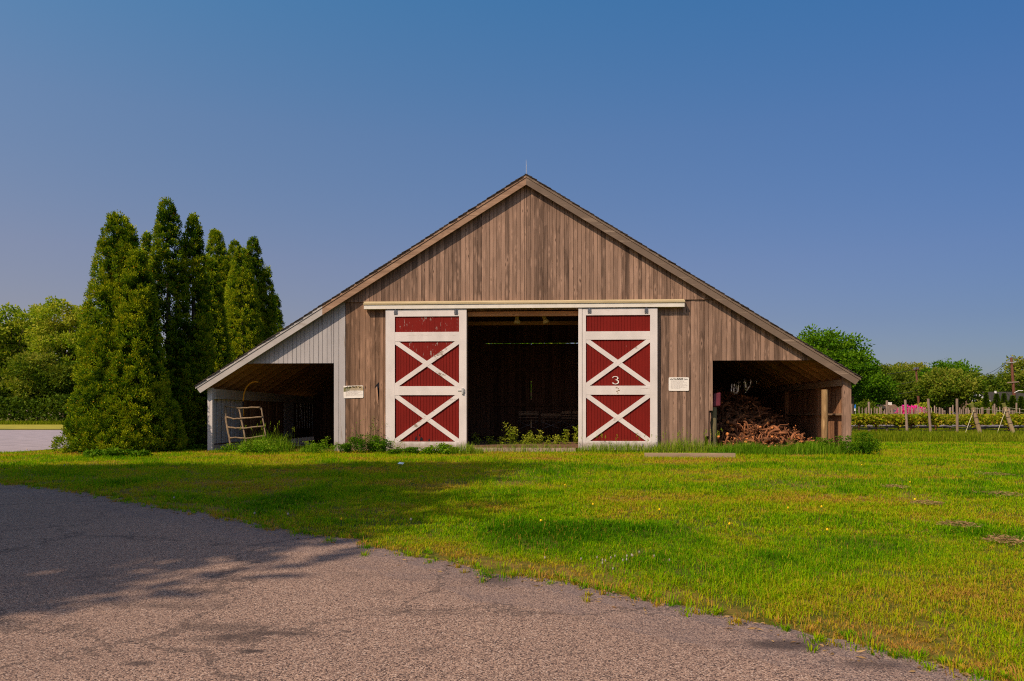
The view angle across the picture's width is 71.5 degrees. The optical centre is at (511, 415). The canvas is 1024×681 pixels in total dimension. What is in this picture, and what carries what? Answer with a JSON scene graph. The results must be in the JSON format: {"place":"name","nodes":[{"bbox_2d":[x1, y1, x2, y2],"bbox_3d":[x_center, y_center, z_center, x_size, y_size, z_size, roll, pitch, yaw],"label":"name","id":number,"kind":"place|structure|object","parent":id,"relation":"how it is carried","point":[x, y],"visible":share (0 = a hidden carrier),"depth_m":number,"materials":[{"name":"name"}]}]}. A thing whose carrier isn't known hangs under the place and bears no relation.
{"place":"outdoors","nodes":[
{"label":"outdoors","id":0,"kind":"place"},
{"bbox_2d":[0,420,62,428],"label":"field","id":1,"kind":"structure","parent":0,"point":[22,426],"depth_m":62.83,"materials":[{"name":"yellow plant"}]},
{"bbox_2d":[0,313,28,368],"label":"roadside tree","id":2,"kind":"object","parent":1,"relation":"on","point":[5,345],"visible":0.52,"depth_m":87.36,"materials":[{"name":"green plant"}]},
{"bbox_2d":[0,366,31,406],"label":"understorey tree","id":3,"kind":"object","parent":1,"relation":"on","point":[4,393],"visible":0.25,"depth_m":82.16,"materials":[{"name":"green plant"}]},
{"bbox_2d":[0,302,49,420],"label":"roadside tree","id":4,"kind":"object","parent":1,"relation":"on","point":[24,319],"visible":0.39,"depth_m":87.96,"materials":[{"name":"green plant"}]},
{"bbox_2d":[0,349,59,417],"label":"understorey tree","id":5,"kind":"object","parent":1,"relation":"on","point":[25,363],"visible":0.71,"depth_m":80.00,"materials":[{"name":"green plant"}]},
{"bbox_2d":[5,303,65,420],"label":"roadside tree","id":6,"kind":"object","parent":1,"relation":"on","point":[35,306],"visible":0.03,"depth_m":92.28,"materials":[{"name":"green plant"}]},
{"bbox_2d":[0,393,80,421],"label":"hedge","id":7,"kind":"object","parent":1,"relation":"on","point":[40,406],"visible":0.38,"depth_m":78.81,"materials":[{"name":"green plant"}]},
{"bbox_2d":[19,362,94,419],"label":"understorey tree","id":8,"kind":"object","parent":1,"relation":"on","point":[63,380],"visible":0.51,"depth_m":80.41,"materials":[{"name":"green plant"}]},
{"bbox_2d":[24,296,93,419],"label":"roadside tree","id":9,"kind":"object","parent":1,"relation":"on","point":[55,306],"visible":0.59,"depth_m":85.06,"materials":[{"name":"green plant"}]},
{"bbox_2d":[52,303,101,376],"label":"roadside tree","id":10,"kind":"object","parent":1,"relation":"on","point":[80,308],"visible":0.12,"depth_m":86.88,"materials":[{"name":"green plant"}]},
{"bbox_2d":[0,430,66,451],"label":"road","id":11,"kind":"structure","parent":0,"point":[19,440],"depth_m":29.06,"materials":[{"name":"grey asphalt"}]},
{"bbox_2d":[0,420,79,424],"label":"verge grass","id":12,"kind":"structure","parent":0,"point":[35,422],"depth_m":75.98,"materials":[{"name":"green plant"}]},
{"bbox_2d":[0,417,1023,680],"bbox_3d":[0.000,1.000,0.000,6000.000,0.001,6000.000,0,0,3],"label":"ground","id":13,"kind":"structure","parent":0,"point":[742,607],"depth_m":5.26,"materials":[{"name":"green plant"}]},
{"bbox_2d":[48,209,164,453],"bbox_3d":[-10.816,-2.263,19.344,2.779,6.677,2.753,0,0,3],"label":"arborvitae","id":14,"kind":"object","parent":13,"relation":"on","point":[118,243],"visible":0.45,"depth_m":18.78,"materials":[{"name":"green plant"}]},
{"bbox_2d":[78,446,152,457],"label":"leafy weed","id":15,"kind":"object","parent":13,"relation":"on","point":[113,451],"visible":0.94,"depth_m":16.86,"materials":[{"name":"green plant"}]},
{"bbox_2d":[91,246,187,451],"bbox_3d":[-10.022,-1.755,19.163,2.544,5.627,1.948,0,0,-32],"label":"arborvitae","id":16,"kind":"object","parent":13,"relation":"on","point":[159,394],"visible":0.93,"depth_m":18.77,"materials":[{"name":"green plant"}]},
{"bbox_2d":[139,229,158,322],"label":"arborvitae","id":17,"kind":"object","parent":13,"relation":"on","point":[146,239],"visible":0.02,"depth_m":22.11,"materials":[{"name":"green plant"}]},
{"bbox_2d":[148,196,205,449],"bbox_3d":[-10.073,-2.678,20.581,2.005,7.457,2.417,0,0,3],"label":"arborvitae","id":18,"kind":"object","parent":13,"relation":"on","point":[167,231],"visible":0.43,"depth_m":20.58,"materials":[{"name":"green plant"}]},
{"bbox_2d":[172,212,216,448],"bbox_3d":[-9.514,-2.531,21.280,1.646,7.164,1.618,0,0,3],"label":"arborvitae","id":19,"kind":"object","parent":13,"relation":"on","point":[203,355],"visible":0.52,"depth_m":21.07,"materials":[{"name":"green plant"}]},
{"bbox_2d":[195,253,232,371],"bbox_3d":[-10.021,-2.140,23.444,1.924,6.382,1.896,0,0,3],"label":"arborvitae","id":20,"kind":"object","parent":13,"relation":"on","point":[222,358],"visible":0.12,"depth_m":23.38,"materials":[{"name":"green plant"}]},
{"bbox_2d":[197,228,239,350],"bbox_3d":[-11.702,-3.182,27.983,2.206,8.490,2.489,0,0,3],"label":"arborvitae","id":21,"kind":"object","parent":13,"relation":"on","point":[215,246],"visible":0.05,"depth_m":27.87,"materials":[{"name":"green plant"}]},
{"bbox_2d":[220,443,242,452],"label":"leafy weed","id":22,"kind":"object","parent":13,"relation":"on","point":[230,446],"visible":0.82,"depth_m":19.00,"materials":[{"name":"green plant"}]},
{"bbox_2d":[227,238,248,350],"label":"arborvitae","id":23,"kind":"object","parent":13,"relation":"on","point":[232,245],"visible":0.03,"depth_m":29.04,"materials":[{"name":"green plant"}]},
{"bbox_2d":[220,244,264,389],"bbox_3d":[-10.455,-2.781,27.531,2.397,7.665,2.370,0,0,-23],"label":"arborvitae","id":24,"kind":"object","parent":13,"relation":"on","point":[245,298],"visible":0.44,"depth_m":27.20,"materials":[{"name":"green plant"}]},
{"bbox_2d":[224,405,266,444],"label":"pole gate","id":25,"kind":"structure","parent":13,"relation":"on","point":[240,419],"depth_m":20.00,"materials":[{"name":"wood"}]},
{"bbox_2d":[236,439,282,453],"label":"leafy weed","id":26,"kind":"object","parent":13,"relation":"on","point":[263,448],"visible":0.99,"depth_m":18.28,"materials":[{"name":"green plant"}]},
{"bbox_2d":[246,235,278,342],"bbox_3d":[-10.834,-3.300,30.167,2.413,8.702,2.119,0,0,3],"label":"arborvitae","id":27,"kind":"object","parent":13,"relation":"on","point":[268,308],"visible":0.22,"depth_m":30.04,"materials":[{"name":"green plant"}]},
{"bbox_2d":[232,421,298,452],"bbox_3d":[-6.763,0.565,19.307,1.867,0.871,1.696,0,0,-18],"label":"grass tuft","id":28,"kind":"object","parent":13,"relation":"on","point":[280,442],"visible":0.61,"depth_m":19.15,"materials":[{"name":"green plant"}]},
{"bbox_2d":[274,293,284,333],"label":"arborvitae","id":29,"kind":"object","parent":13,"relation":"on","point":[279,316],"visible":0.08,"depth_m":32.48,"materials":[{"name":"green plant"}]},
{"bbox_2d":[305,436,338,453],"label":"leafy weed","id":30,"kind":"object","parent":13,"relation":"on","point":[325,446],"visible":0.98,"depth_m":18.36,"materials":[{"name":"green plant"}]},
{"bbox_2d":[337,434,394,452],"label":"leafy weed","id":31,"kind":"object","parent":13,"relation":"on","point":[374,444],"visible":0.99,"depth_m":18.69,"materials":[{"name":"green plant"}]},
{"bbox_2d":[385,446,425,453],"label":"leafy weed","id":32,"kind":"object","parent":13,"relation":"on","point":[399,450],"visible":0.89,"depth_m":18.00,"materials":[{"name":"green plant"}]},
{"bbox_2d":[421,442,460,454],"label":"leafy weed","id":33,"kind":"object","parent":13,"relation":"on","point":[444,448],"visible":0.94,"depth_m":18.06,"materials":[{"name":"green plant"}]},
{"bbox_2d":[449,442,483,454],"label":"grass tuft","id":34,"kind":"object","parent":13,"relation":"on","point":[471,449],"visible":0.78,"depth_m":18.08,"materials":[{"name":"green plant"}]},
{"bbox_2d":[0,484,990,680],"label":"asphalt drive","id":35,"kind":"structure","parent":13,"relation":"on","point":[92,588],"depth_m":3.45,"materials":[{"name":"grey asphalt"}]},
{"bbox_2d":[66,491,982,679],"bbox_3d":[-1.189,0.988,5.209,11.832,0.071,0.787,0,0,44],"label":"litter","id":36,"kind":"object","parent":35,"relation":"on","point":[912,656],"visible":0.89,"depth_m":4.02,"materials":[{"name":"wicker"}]},
{"bbox_2d":[475,442,577,452],"bbox_3d":[0.342,0.838,19.466,3.166,0.325,1.401,0,0,3],"label":"grass tuft","id":37,"kind":"object","parent":13,"relation":"on","point":[525,447],"visible":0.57,"depth_m":19.16,"materials":[{"name":"green plant"}]},
{"bbox_2d":[194,166,862,451],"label":"barn","id":38,"kind":"structure","parent":13,"relation":"on","point":[403,338],"depth_m":19.43,"materials":[{"name":"brown wood"}]},
{"bbox_2d":[343,385,362,397],"bbox_3d":[-4.376,-0.645,19.625,0.558,0.354,0.008,0,0,3],"label":"wall sign","id":39,"kind":"object","parent":38,"relation":"attached to","point":[353,391],"visible":1,"depth_m":19.62,"materials":[{"name":"white paper"}]},
{"bbox_2d":[386,309,466,450],"bbox_3d":[-2.348,-0.970,19.416,2.224,3.885,0.096,0,0,3],"label":"sliding door","id":40,"kind":"structure","parent":38,"relation":"in","point":[426,349],"depth_m":19.43,"materials":[{"name":"red paint"}]},
{"bbox_2d":[486,344,530,435],"bbox_3d":[-0.202,-0.980,28.299,1.902,3.720,0.040,0,0,3],"label":"back door","id":41,"kind":"structure","parent":38,"relation":"in","point":[501,386],"depth_m":28.28,"materials":[{"name":"black wood"}]},
{"bbox_2d":[501,421,519,443],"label":"nettle weed","id":42,"kind":"object","parent":38,"relation":"on","point":[513,432],"visible":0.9,"depth_m":20.39,"materials":[{"name":"green plant"}]},
{"bbox_2d":[519,411,537,437],"bbox_3d":[0.611,0.340,26.475,0.780,0.980,0.391,0,0,3],"label":"chair","id":43,"kind":"object","parent":38,"relation":"on","point":[528,417],"visible":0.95,"depth_m":26.64,"materials":[{"name":"metal"}]},
{"bbox_2d":[541,411,560,437],"bbox_3d":[1.430,0.345,26.135,0.780,0.970,0.391,0,0,3],"label":"chair","id":44,"kind":"object","parent":38,"relation":"on","point":[553,424],"visible":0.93,"depth_m":26.28,"materials":[{"name":"metal"}]},
{"bbox_2d":[531,343,577,435],"bbox_3d":[2.156,-0.980,28.183,2.773,3.720,0.040,0,0,3],"label":"back door","id":45,"kind":"structure","parent":38,"relation":"in","point":[546,386],"depth_m":28.19,"materials":[{"name":"black wood"}]},
{"bbox_2d":[555,429,570,443],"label":"nettle weed","id":46,"kind":"object","parent":38,"relation":"on","point":[566,436],"visible":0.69,"depth_m":20.42,"materials":[{"name":"green plant"}]},
{"bbox_2d":[562,411,577,437],"bbox_3d":[2.206,0.335,26.297,0.780,0.990,0.391,0,0,3],"label":"chair","id":47,"kind":"object","parent":38,"relation":"on","point":[569,412],"visible":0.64,"depth_m":26.46,"materials":[{"name":"metal"}]},
{"bbox_2d":[582,307,656,449],"bbox_3d":[2.904,-0.984,19.168,2.008,3.853,0.079,0,0,3],"label":"sliding door","id":48,"kind":"structure","parent":38,"relation":"in","point":[619,345],"depth_m":19.17,"materials":[{"name":"red paint"}]},
{"bbox_2d":[669,377,688,390],"bbox_3d":[4.501,-0.840,19.191,0.542,0.370,0.008,0,0,3],"label":"wall sign","id":49,"kind":"object","parent":38,"relation":"attached to","point":[678,383],"visible":1,"depth_m":19.19,"materials":[{"name":"white paper"}]},
{"bbox_2d":[576,433,659,452],"bbox_3d":[2.883,0.716,19.035,2.353,0.569,0.921,0,0,3],"label":"grass tuft","id":50,"kind":"object","parent":13,"relation":"on","point":[618,448],"visible":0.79,"depth_m":18.92,"materials":[{"name":"green plant"}]},
{"bbox_2d":[653,429,722,452],"bbox_3d":[4.598,0.652,18.711,1.932,0.696,1.136,0,0,3],"label":"grass tuft","id":51,"kind":"object","parent":13,"relation":"on","point":[683,447],"visible":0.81,"depth_m":18.68,"materials":[{"name":"green plant"}]},
{"bbox_2d":[644,453,734,457],"bbox_3d":[4.181,0.945,16.747,2.098,0.110,0.130,0,0,2],"label":"timber","id":52,"kind":"object","parent":13,"relation":"on","point":[697,455],"visible":0.71,"depth_m":16.68,"materials":[{"name":"wood"}]},
{"bbox_2d":[710,407,716,445],"bbox_3d":[5.495,0.405,19.395,0.187,1.237,0.182,0,0,3],"label":"post","id":53,"kind":"object","parent":13,"relation":"on","point":[713,424],"visible":0.62,"depth_m":19.32,"materials":[{"name":"grey wood"}]},
{"bbox_2d":[713,392,720,406],"bbox_3d":[5.568,-0.424,19.391,0.226,0.392,0.196,0,0,3],"label":"plastic box","id":54,"kind":"object","parent":53,"relation":"on","point":[716,399],"visible":0.84,"depth_m":19.30,"materials":[{"name":"red plastic"}]},
{"bbox_2d":[705,439,785,455],"bbox_3d":[5.925,0.789,18.077,1.942,0.421,1.980,0,0,3],"label":"grass tuft","id":55,"kind":"object","parent":13,"relation":"on","point":[748,449],"visible":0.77,"depth_m":17.88,"materials":[{"name":"green plant"}]},
{"bbox_2d":[713,387,797,446],"bbox_3d":[7.145,0.167,21.391,3.459,2.095,4.572,0,0,3],"label":"brushwood","id":56,"kind":"object","parent":13,"relation":"on","point":[748,434],"visible":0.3,"depth_m":20.73,"materials":[{"name":"brown plant"}]},
{"bbox_2d":[769,440,861,455],"bbox_3d":[7.561,0.804,18.041,2.115,0.392,2.331,0,0,3],"label":"grass tuft","id":57,"kind":"object","parent":13,"relation":"on","point":[801,449],"visible":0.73,"depth_m":17.85,"materials":[{"name":"green plant"}]},
{"bbox_2d":[796,437,846,448],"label":"leafy weed","id":58,"kind":"object","parent":13,"relation":"on","point":[822,441],"visible":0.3,"depth_m":18.47,"materials":[{"name":"green plant"}]},
{"bbox_2d":[821,389,827,439],"bbox_3d":[8.401,0.165,19.113,0.177,1.712,0.172,0,0,3],"label":"post","id":59,"kind":"object","parent":13,"relation":"on","point":[824,413],"visible":0.76,"depth_m":19.05,"materials":[{"name":"brown wood"}]},
{"bbox_2d":[796,323,875,405],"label":"shade tree","id":60,"kind":"object","parent":13,"relation":"on","point":[830,342],"visible":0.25,"depth_m":56.99,"materials":[{"name":"green plant"}]},
{"bbox_2d":[835,349,882,413],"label":"shade tree","id":61,"kind":"object","parent":13,"relation":"on","point":[862,370],"visible":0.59,"depth_m":55.68,"materials":[{"name":"green plant"}]},
{"bbox_2d":[835,432,882,454],"bbox_3d":[8.608,0.698,17.857,0.992,0.609,1.307,0,0,3],"label":"leafy weed","id":62,"kind":"object","parent":13,"relation":"on","point":[865,446],"visible":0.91,"depth_m":17.55,"materials":[{"name":"green plant"}]},
{"bbox_2d":[851,413,883,430],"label":"grapevine","id":63,"kind":"object","parent":13,"relation":"on","point":[857,419],"visible":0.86,"depth_m":35.20,"materials":[{"name":"green plant"}]},
{"bbox_2d":[854,398,882,413],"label":"bush","id":64,"kind":"object","parent":13,"relation":"on","point":[863,405],"visible":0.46,"depth_m":94.64,"materials":[{"name":"green plant"}]},
{"bbox_2d":[854,367,900,405],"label":"tree","id":65,"kind":"object","parent":13,"relation":"on","point":[878,388],"visible":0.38,"depth_m":98.93,"materials":[{"name":"green plant"}]},
{"bbox_2d":[856,413,903,430],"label":"grapevine","id":66,"kind":"object","parent":13,"relation":"on","point":[878,419],"visible":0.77,"depth_m":35.24,"materials":[{"name":"green plant"}]},
{"bbox_2d":[885,400,887,430],"bbox_3d":[19.287,0.145,36.601,0.121,1.811,0.116,0,0,25],"label":"vineyard post","id":67,"kind":"object","parent":13,"relation":"on","point":[886,413],"visible":0.41,"depth_m":36.56,"materials":[{"name":"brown wood"}]},
{"bbox_2d":[851,425,1023,427],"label":"bird net","id":68,"kind":"object","parent":67,"relation":"attached to","point":[945,426],"visible":0.44,"depth_m":36.31,"materials":[{"name":"plastic"}]},
{"bbox_2d":[877,402,897,413],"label":"house","id":69,"kind":"structure","parent":13,"relation":"on","point":[893,407],"depth_m":107.49,"materials":[{"name":"grey"}]},
{"bbox_2d":[871,414,921,429],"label":"grapevine","id":70,"kind":"object","parent":13,"relation":"on","point":[892,417],"visible":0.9,"depth_m":35.08,"materials":[{"name":"green plant"}]},
{"bbox_2d":[875,363,921,404],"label":"tree","id":71,"kind":"object","parent":13,"relation":"on","point":[903,376],"visible":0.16,"depth_m":112.27,"materials":[{"name":"green plant"}]},
{"bbox_2d":[904,400,907,429],"bbox_3d":[19.242,0.149,34.702,0.221,1.809,0.126,0,0,3],"label":"vineyard post","id":72,"kind":"object","parent":13,"relation":"on","point":[906,416],"visible":0.79,"depth_m":34.66,"materials":[{"name":"brown wood"}]},
{"bbox_2d":[883,361,930,377],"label":"tree","id":73,"kind":"object","parent":13,"relation":"on","point":[910,366],"visible":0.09,"depth_m":122.55,"materials":[{"name":"green plant"}]},
{"bbox_2d":[895,405,927,413],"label":"rhododendron","id":74,"kind":"object","parent":13,"relation":"on","point":[913,407],"visible":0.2,"depth_m":92.09,"materials":[{"name":"pink plant"}]},
{"bbox_2d":[883,377,941,411],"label":"tree","id":75,"kind":"object","parent":13,"relation":"on","point":[910,397],"visible":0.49,"depth_m":107.48,"materials":[{"name":"green plant"}]},
{"bbox_2d":[890,415,939,430],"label":"grapevine","id":76,"kind":"object","parent":13,"relation":"on","point":[916,422],"visible":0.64,"depth_m":35.13,"materials":[{"name":"green plant"}]},
{"bbox_2d":[911,499,944,504],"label":"clippings","id":77,"kind":"object","parent":13,"relation":"on","point":[924,502],"visible":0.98,"depth_m":7.83,"materials":[{"name":"plant"}]},
{"bbox_2d":[911,367,945,409],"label":"tree","id":78,"kind":"object","parent":13,"relation":"on","point":[921,373],"visible":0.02,"depth_m":119.14,"materials":[{"name":"green plant"}]},
{"bbox_2d":[927,399,931,430],"bbox_3d":[20.284,0.124,34.551,0.247,1.860,0.126,0,0,3],"label":"vineyard post","id":79,"kind":"object","parent":13,"relation":"on","point":[929,414],"visible":0.79,"depth_m":34.51,"materials":[{"name":"brown wood"}]},
{"bbox_2d":[853,413,1023,422],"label":"vine foliage","id":80,"kind":"object","parent":13,"relation":"on","point":[970,414],"visible":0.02,"depth_m":48.21,"materials":[{"name":"green plant"}]},
{"bbox_2d":[854,426,1023,428],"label":"irrigation hose","id":81,"kind":"object","parent":13,"relation":"on","point":[940,427],"visible":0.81,"depth_m":34.90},
{"bbox_2d":[912,412,968,431],"bbox_3d":[20.993,0.436,35.197,3.021,1.238,1.129,0,0,3],"label":"grapevine","id":82,"kind":"object","parent":13,"relation":"on","point":[940,418],"visible":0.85,"depth_m":35.01,"materials":[{"name":"green plant"}]},
{"bbox_2d":[861,428,1022,430],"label":"irrigation hose","id":83,"kind":"object","parent":13,"relation":"on","point":[942,430],"visible":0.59,"depth_m":34.84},
{"bbox_2d":[912,366,991,413],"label":"tree","id":84,"kind":"object","parent":13,"relation":"on","point":[938,386],"visible":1,"depth_m":95.38,"materials":[{"name":"green plant"}]},
{"bbox_2d":[956,399,958,430],"bbox_3d":[21.468,0.125,34.291,0.126,1.851,0.117,0,0,-20],"label":"vineyard post","id":85,"kind":"object","parent":13,"relation":"on","point":[957,420],"visible":0.79,"depth_m":34.25,"materials":[{"name":"brown wood"}]},
{"bbox_2d":[929,358,986,412],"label":"tree","id":86,"kind":"object","parent":13,"relation":"on","point":[964,367],"visible":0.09,"depth_m":122.64,"materials":[{"name":"green plant"}]},
{"bbox_2d":[936,519,982,527],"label":"clippings","id":87,"kind":"object","parent":13,"relation":"on","point":[958,522],"visible":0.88,"depth_m":6.28,"materials":[{"name":"plant"}]},
{"bbox_2d":[945,411,998,430],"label":"grapevine","id":88,"kind":"object","parent":13,"relation":"on","point":[981,419],"visible":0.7,"depth_m":35.09,"materials":[{"name":"green plant"}]},
{"bbox_2d":[960,403,991,413],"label":"bush","id":89,"kind":"object","parent":13,"relation":"on","point":[979,405],"visible":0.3,"depth_m":102.06,"materials":[{"name":"green plant"}]},
{"bbox_2d":[981,392,990,412],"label":"cone evergreen","id":90,"kind":"object","parent":13,"relation":"on","point":[985,401],"visible":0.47,"depth_m":102.56,"materials":[{"name":"green plant"}]},
{"bbox_2d":[960,391,1023,410],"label":"house","id":91,"kind":"structure","parent":13,"relation":"on","point":[991,394],"depth_m":116.50,"materials":[{"name":"grey"}]},
{"bbox_2d":[966,403,1019,432],"bbox_3d":[24.801,0.266,35.039,10.105,1.618,0.502,0,0,-35],"label":"end post","id":92,"kind":"object","parent":13,"relation":"on","point":[975,417],"visible":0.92,"depth_m":32.44,"materials":[{"name":"beige wood"}]},
{"bbox_2d":[982,374,1003,391],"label":"tree","id":93,"kind":"object","parent":13,"relation":"on","point":[991,380],"visible":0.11,"depth_m":143.08,"materials":[{"name":"green plant"}]},
{"bbox_2d":[991,393,1000,411],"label":"cone evergreen","id":94,"kind":"object","parent":13,"relation":"on","point":[996,400],"visible":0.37,"depth_m":102.50,"materials":[{"name":"green plant"}]},
{"bbox_2d":[974,490,1022,496],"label":"clippings","id":95,"kind":"object","parent":13,"relation":"on","point":[995,492],"visible":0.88,"depth_m":8.75,"materials":[{"name":"plant"}]},
{"bbox_2d":[984,370,1020,391],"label":"tree","id":96,"kind":"object","parent":13,"relation":"on","point":[999,387],"visible":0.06,"depth_m":136.20,"materials":[{"name":"green plant"}]},
{"bbox_2d":[982,533,1023,544],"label":"clippings","id":97,"kind":"object","parent":13,"relation":"on","point":[1004,538],"visible":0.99,"depth_m":5.50,"materials":[{"name":"plant"}]},
{"bbox_2d":[998,393,1007,412],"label":"cone evergreen","id":98,"kind":"object","parent":13,"relation":"on","point":[1003,398],"visible":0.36,"depth_m":100.59,"materials":[{"name":"green plant"}]},
{"bbox_2d":[985,412,1023,429],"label":"grapevine","id":99,"kind":"object","parent":13,"relation":"on","point":[1020,422],"visible":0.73,"depth_m":34.87,"materials":[{"name":"green plant"}]},
{"bbox_2d":[994,355,1023,392],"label":"tree","id":100,"kind":"object","parent":13,"relation":"on","point":[1018,366],"visible":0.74,"depth_m":124.52,"materials":[{"name":"green plant"}]},
{"bbox_2d":[997,403,1023,432],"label":"end post","id":101,"kind":"object","parent":13,"relation":"on","point":[1008,417],"visible":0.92,"depth_m":32.66,"materials":[{"name":"beige wood"}]},
{"bbox_2d":[1007,395,1016,413],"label":"cone evergreen","id":102,"kind":"object","parent":13,"relation":"on","point":[1012,402],"visible":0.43,"depth_m":98.51,"materials":[{"name":"green plant"}]},
{"bbox_2d":[1006,357,1022,397],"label":"utility pole","id":103,"kind":"object","parent":13,"relation":"on","point":[1011,362],"visible":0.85,"depth_m":108.25,"materials":[{"name":"brown wood"}]},
{"bbox_2d":[1017,396,1023,413],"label":"cone evergreen","id":104,"kind":"object","parent":13,"relation":"on","point":[1020,403],"visible":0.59,"depth_m":96.51,"materials":[{"name":"green plant"}]},
{"bbox_2d":[0,0,1023,414],"label":"sky","id":105,"kind":"structure","parent":0,"point":[855,166],"materials":[{"name":"blue"}]},
{"bbox_2d":[851,427,1023,442],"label":"meadow grass","id":106,"kind":"structure","parent":0,"point":[915,435],"depth_m":27.45,"materials":[{"name":"green plant"}]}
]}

